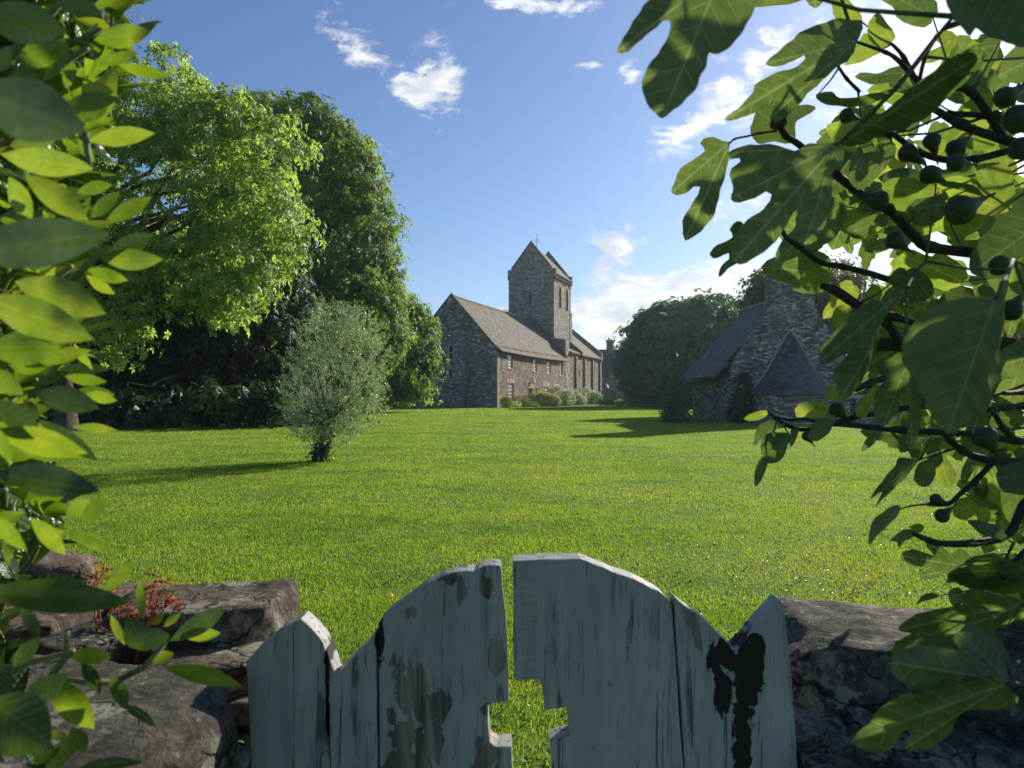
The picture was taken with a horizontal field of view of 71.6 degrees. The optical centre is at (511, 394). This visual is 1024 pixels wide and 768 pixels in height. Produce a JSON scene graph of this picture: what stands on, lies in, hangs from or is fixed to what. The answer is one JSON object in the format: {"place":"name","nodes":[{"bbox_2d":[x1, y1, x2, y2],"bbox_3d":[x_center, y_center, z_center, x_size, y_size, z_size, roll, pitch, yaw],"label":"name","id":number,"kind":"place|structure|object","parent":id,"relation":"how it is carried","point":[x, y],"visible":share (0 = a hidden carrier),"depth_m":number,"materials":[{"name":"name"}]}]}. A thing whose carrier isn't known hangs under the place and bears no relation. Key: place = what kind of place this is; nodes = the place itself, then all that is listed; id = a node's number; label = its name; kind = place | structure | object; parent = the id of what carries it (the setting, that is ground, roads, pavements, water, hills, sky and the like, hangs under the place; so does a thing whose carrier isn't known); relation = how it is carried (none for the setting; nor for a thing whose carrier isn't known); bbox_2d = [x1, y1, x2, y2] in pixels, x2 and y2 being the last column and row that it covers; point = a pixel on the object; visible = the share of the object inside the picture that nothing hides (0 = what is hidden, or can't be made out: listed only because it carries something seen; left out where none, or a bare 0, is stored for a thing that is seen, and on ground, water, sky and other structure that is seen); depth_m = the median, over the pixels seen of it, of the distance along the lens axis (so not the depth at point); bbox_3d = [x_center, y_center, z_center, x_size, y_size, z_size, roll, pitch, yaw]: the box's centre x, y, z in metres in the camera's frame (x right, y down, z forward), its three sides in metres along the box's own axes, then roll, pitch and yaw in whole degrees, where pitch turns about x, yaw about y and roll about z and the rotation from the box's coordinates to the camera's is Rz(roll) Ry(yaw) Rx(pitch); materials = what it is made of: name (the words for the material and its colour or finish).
{"place":"outdoors","nodes":[
{"label":"outdoors","id":0,"kind":"place"},
{"bbox_2d":[385,400,403,406],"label":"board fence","id":1,"kind":"object","parent":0,"point":[391,403],"depth_m":80.60,"materials":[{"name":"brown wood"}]},
{"bbox_2d":[78,459,918,600],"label":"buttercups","id":2,"kind":"object","parent":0,"point":[778,561],"visible":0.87,"depth_m":5.86,"materials":[{"name":"yellow plant"}]},
{"bbox_2d":[88,433,928,764],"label":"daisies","id":3,"kind":"object","parent":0,"point":[498,495],"visible":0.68,"depth_m":7.50,"materials":[{"name":"white plant"}]},
{"bbox_2d":[16,404,1023,767],"bbox_3d":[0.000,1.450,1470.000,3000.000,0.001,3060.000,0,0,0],"label":"lawn","id":4,"kind":"structure","parent":0,"point":[646,558],"depth_m":8.56,"materials":[{"name":"plant"}]},
{"bbox_2d":[25,392,165,424],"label":"boundary wall","id":5,"kind":"structure","parent":4,"relation":"on","point":[147,395],"depth_m":33.00,"materials":[{"name":"grey stone"}]},
{"bbox_2d":[0,0,240,767],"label":"evergreen shrub","id":6,"kind":"object","parent":4,"relation":"on","point":[61,63],"visible":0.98,"depth_m":0.52,"materials":[{"name":"green plant"}]},
{"bbox_2d":[0,549,298,767],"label":"stone wall","id":7,"kind":"structure","parent":4,"relation":"on","point":[197,725],"depth_m":1.10,"materials":[{"name":"grey stone"}]},
{"bbox_2d":[71,562,195,664],"bbox_3d":[-0.655,0.373,1.222,0.194,0.176,0.144,0,0,0],"label":"red spurge","id":8,"kind":"object","parent":7,"relation":"on","point":[151,607],"visible":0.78,"depth_m":1.19,"materials":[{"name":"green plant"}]},
{"bbox_2d":[247,553,796,767],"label":"wooden gate","id":9,"kind":"structure","parent":7,"relation":"attached to","point":[627,669],"depth_m":1.05,"materials":[{"name":"paint"}]},
{"bbox_2d":[52,40,333,430],"bbox_3d":[-14.299,-6.174,27.711,14.629,15.457,9.484,0,0,0],"label":"lime tree","id":10,"kind":"object","parent":4,"relation":"on","point":[192,281],"visible":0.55,"depth_m":25.89,"materials":[{"name":"green plant"}]},
{"bbox_2d":[27,210,383,429],"bbox_3d":[-18.044,-3.784,37.598,22.949,13.844,18.497,0,0,0],"label":"chestnut tree","id":11,"kind":"object","parent":4,"relation":"on","point":[213,383],"visible":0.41,"depth_m":35.70,"materials":[{"name":"green plant"}]},
{"bbox_2d":[105,253,338,411],"bbox_3d":[-20.474,-4.893,50.036,18.108,14.729,13.783,0,0,0],"label":"evergreen tree","id":12,"kind":"object","parent":4,"relation":"on","point":[264,344],"depth_m":47.69,"materials":[{"name":"green plant"}]},
{"bbox_2d":[202,86,418,385],"bbox_3d":[-15.363,-10.990,53.072,18.211,25.080,12.222,0,0,22],"label":"chestnut tree","id":13,"kind":"object","parent":4,"relation":"on","point":[343,207],"visible":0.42,"depth_m":49.32,"materials":[{"name":"green plant"}]},
{"bbox_2d":[270,292,392,461],"bbox_3d":[-3.858,-0.337,15.389,2.627,3.733,2.756,0,0,0],"label":"olive tree","id":14,"kind":"object","parent":4,"relation":"on","point":[332,411],"visible":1,"depth_m":15.17,"materials":[{"name":"green plant"}]},
{"bbox_2d":[331,286,449,412],"bbox_3d":[-11.513,-3.832,57.949,12.112,11.829,10.960,0,0,-43],"label":"chestnut tree","id":15,"kind":"object","parent":4,"relation":"on","point":[421,357],"visible":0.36,"depth_m":56.60,"materials":[{"name":"green plant"}]},
{"bbox_2d":[404,239,602,407],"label":"church","id":16,"kind":"structure","parent":4,"relation":"on","point":[528,342],"depth_m":88.00,"materials":[{"name":"stone"}]},
{"bbox_2d":[447,367,453,379],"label":"window","id":17,"kind":"structure","parent":16,"relation":"in","point":[450,376],"depth_m":78.36,"materials":[{"name":"stone"}]},
{"bbox_2d":[447,344,454,360],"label":"window","id":18,"kind":"structure","parent":16,"relation":"in","point":[450,347],"depth_m":78.32,"materials":[{"name":"stone"}]},
{"bbox_2d":[508,355,511,367],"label":"window","id":19,"kind":"structure","parent":16,"relation":"in","point":[509,356],"depth_m":80.16,"materials":[{"name":"white paint"}]},
{"bbox_2d":[508,383,512,402],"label":"french window","id":20,"kind":"structure","parent":16,"relation":"in","point":[510,385],"depth_m":80.39,"materials":[{"name":"white paint"}]},
{"bbox_2d":[533,359,535,371],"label":"window","id":21,"kind":"structure","parent":16,"relation":"in","point":[534,360],"depth_m":87.99,"materials":[{"name":"white paint"}]},
{"bbox_2d":[547,362,549,373],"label":"window","id":22,"kind":"structure","parent":16,"relation":"in","point":[548,363],"depth_m":93.30,"materials":[{"name":"white paint"}]},
{"bbox_2d":[559,363,561,374],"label":"window","id":23,"kind":"structure","parent":16,"relation":"in","point":[560,365],"depth_m":98.21,"materials":[{"name":"white paint"}]},
{"bbox_2d":[499,396,513,407],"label":"shrub","id":24,"kind":"object","parent":4,"relation":"on","point":[508,401],"visible":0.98,"depth_m":75.32,"materials":[{"name":"green plant"}]},
{"bbox_2d":[509,401,522,406],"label":"plant","id":25,"kind":"object","parent":4,"relation":"on","point":[515,405],"visible":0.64,"depth_m":78.42,"materials":[{"name":"green plant"}]},
{"bbox_2d":[514,393,528,406],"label":"border plant","id":26,"kind":"object","parent":4,"relation":"on","point":[521,397],"visible":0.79,"depth_m":80.95,"materials":[{"name":"green plant"}]},
{"bbox_2d":[518,401,539,406],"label":"plant","id":27,"kind":"object","parent":4,"relation":"on","point":[530,404],"visible":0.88,"depth_m":80.61,"materials":[{"name":"green plant"}]},
{"bbox_2d":[530,388,543,401],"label":"rose bush","id":28,"kind":"object","parent":4,"relation":"on","point":[535,391],"visible":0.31,"depth_m":85.71,"materials":[{"name":"green plant"}]},
{"bbox_2d":[530,391,561,405],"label":"yellow bush","id":29,"kind":"object","parent":4,"relation":"on","point":[547,398],"visible":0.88,"depth_m":84.16,"materials":[{"name":"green plant"}]},
{"bbox_2d":[547,385,575,405],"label":"white rose bush","id":30,"kind":"object","parent":4,"relation":"on","point":[565,395],"visible":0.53,"depth_m":91.23,"materials":[{"name":"green plant"}]},
{"bbox_2d":[558,389,586,404],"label":"white rose bush","id":31,"kind":"object","parent":4,"relation":"on","point":[581,399],"visible":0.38,"depth_m":95.92,"materials":[{"name":"green plant"}]},
{"bbox_2d":[576,386,602,403],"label":"white rose bush","id":32,"kind":"object","parent":4,"relation":"on","point":[588,395],"visible":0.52,"depth_m":102.91,"materials":[{"name":"green plant"}]},
{"bbox_2d":[588,390,623,403],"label":"bush","id":33,"kind":"object","parent":4,"relation":"on","point":[606,393],"visible":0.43,"depth_m":103.73,"materials":[{"name":"green plant"}]},
{"bbox_2d":[596,397,618,405],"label":"bush","id":34,"kind":"object","parent":4,"relation":"on","point":[609,401],"visible":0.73,"depth_m":91.71,"materials":[{"name":"green plant"}]},
{"bbox_2d":[614,399,623,405],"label":"bush","id":35,"kind":"object","parent":4,"relation":"on","point":[619,402],"visible":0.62,"depth_m":89.56,"materials":[{"name":"green plant"}]},
{"bbox_2d":[598,338,665,401],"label":"farmhouse","id":36,"kind":"object","parent":4,"relation":"on","point":[607,352],"visible":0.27,"depth_m":132.19,"materials":[{"name":"stone"}]},
{"bbox_2d":[618,398,663,406],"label":"bush","id":37,"kind":"object","parent":4,"relation":"on","point":[640,404],"visible":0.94,"depth_m":79.79,"materials":[{"name":"green plant"}]},
{"bbox_2d":[606,287,743,406],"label":"round tree","id":38,"kind":"object","parent":4,"relation":"on","point":[689,331],"visible":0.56,"depth_m":81.95,"materials":[{"name":"green plant"}]},
{"bbox_2d":[656,387,693,421],"bbox_3d":[8.599,0.599,37.313,2.038,1.942,2.415,0,0,0],"label":"laurel bush","id":39,"kind":"object","parent":4,"relation":"on","point":[675,413],"visible":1,"depth_m":36.85,"materials":[{"name":"green plant"}]},
{"bbox_2d":[725,370,754,422],"bbox_3d":[11.545,0.120,35.716,1.667,2.802,0.861,0,0,14],"label":"climbing rose","id":40,"kind":"object","parent":4,"relation":"on","point":[741,416],"visible":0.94,"depth_m":35.64,"materials":[{"name":"green plant"}]},
{"bbox_2d":[679,270,853,423],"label":"cottage","id":41,"kind":"structure","parent":4,"relation":"on","point":[776,339],"depth_m":36.00,"materials":[{"name":"stone"}]},
{"bbox_2d":[728,250,885,349],"bbox_3d":[23.179,-4.661,53.955,11.242,12.423,10.328,0,0,-41],"label":"ash tree","id":42,"kind":"object","parent":4,"relation":"on","point":[754,294],"visible":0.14,"depth_m":52.75,"materials":[{"name":"green plant"}]},
{"bbox_2d":[617,0,1023,752],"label":"fig tree","id":43,"kind":"object","parent":4,"relation":"on","point":[847,182],"visible":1,"depth_m":0.90,"materials":[{"name":"green plant"}]},
{"bbox_2d":[828,395,902,423],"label":"garden wall","id":44,"kind":"structure","parent":4,"relation":"on","point":[853,408],"depth_m":34.70,"materials":[{"name":"grey stone"}]},
{"bbox_2d":[845,349,925,409],"bbox_3d":[24.129,-1.647,45.552,8.533,6.394,8.206,0,0,0],"label":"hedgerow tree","id":45,"kind":"object","parent":4,"relation":"on","point":[864,391],"visible":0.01,"depth_m":43.78,"materials":[{"name":"green plant"}]},
{"bbox_2d":[779,596,1023,767],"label":"stone wall","id":46,"kind":"structure","parent":4,"relation":"on","point":[846,684],"depth_m":1.14,"materials":[{"name":"grey stone"}]},
{"bbox_2d":[916,331,1023,409],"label":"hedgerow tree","id":47,"kind":"object","parent":4,"relation":"on","point":[1020,335],"visible":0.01,"depth_m":43.41,"materials":[{"name":"green plant"}]},
{"bbox_2d":[82,0,1023,354],"label":"sky","id":48,"kind":"structure","parent":0,"point":[500,126],"materials":[{"name":"blue"}]}
]}

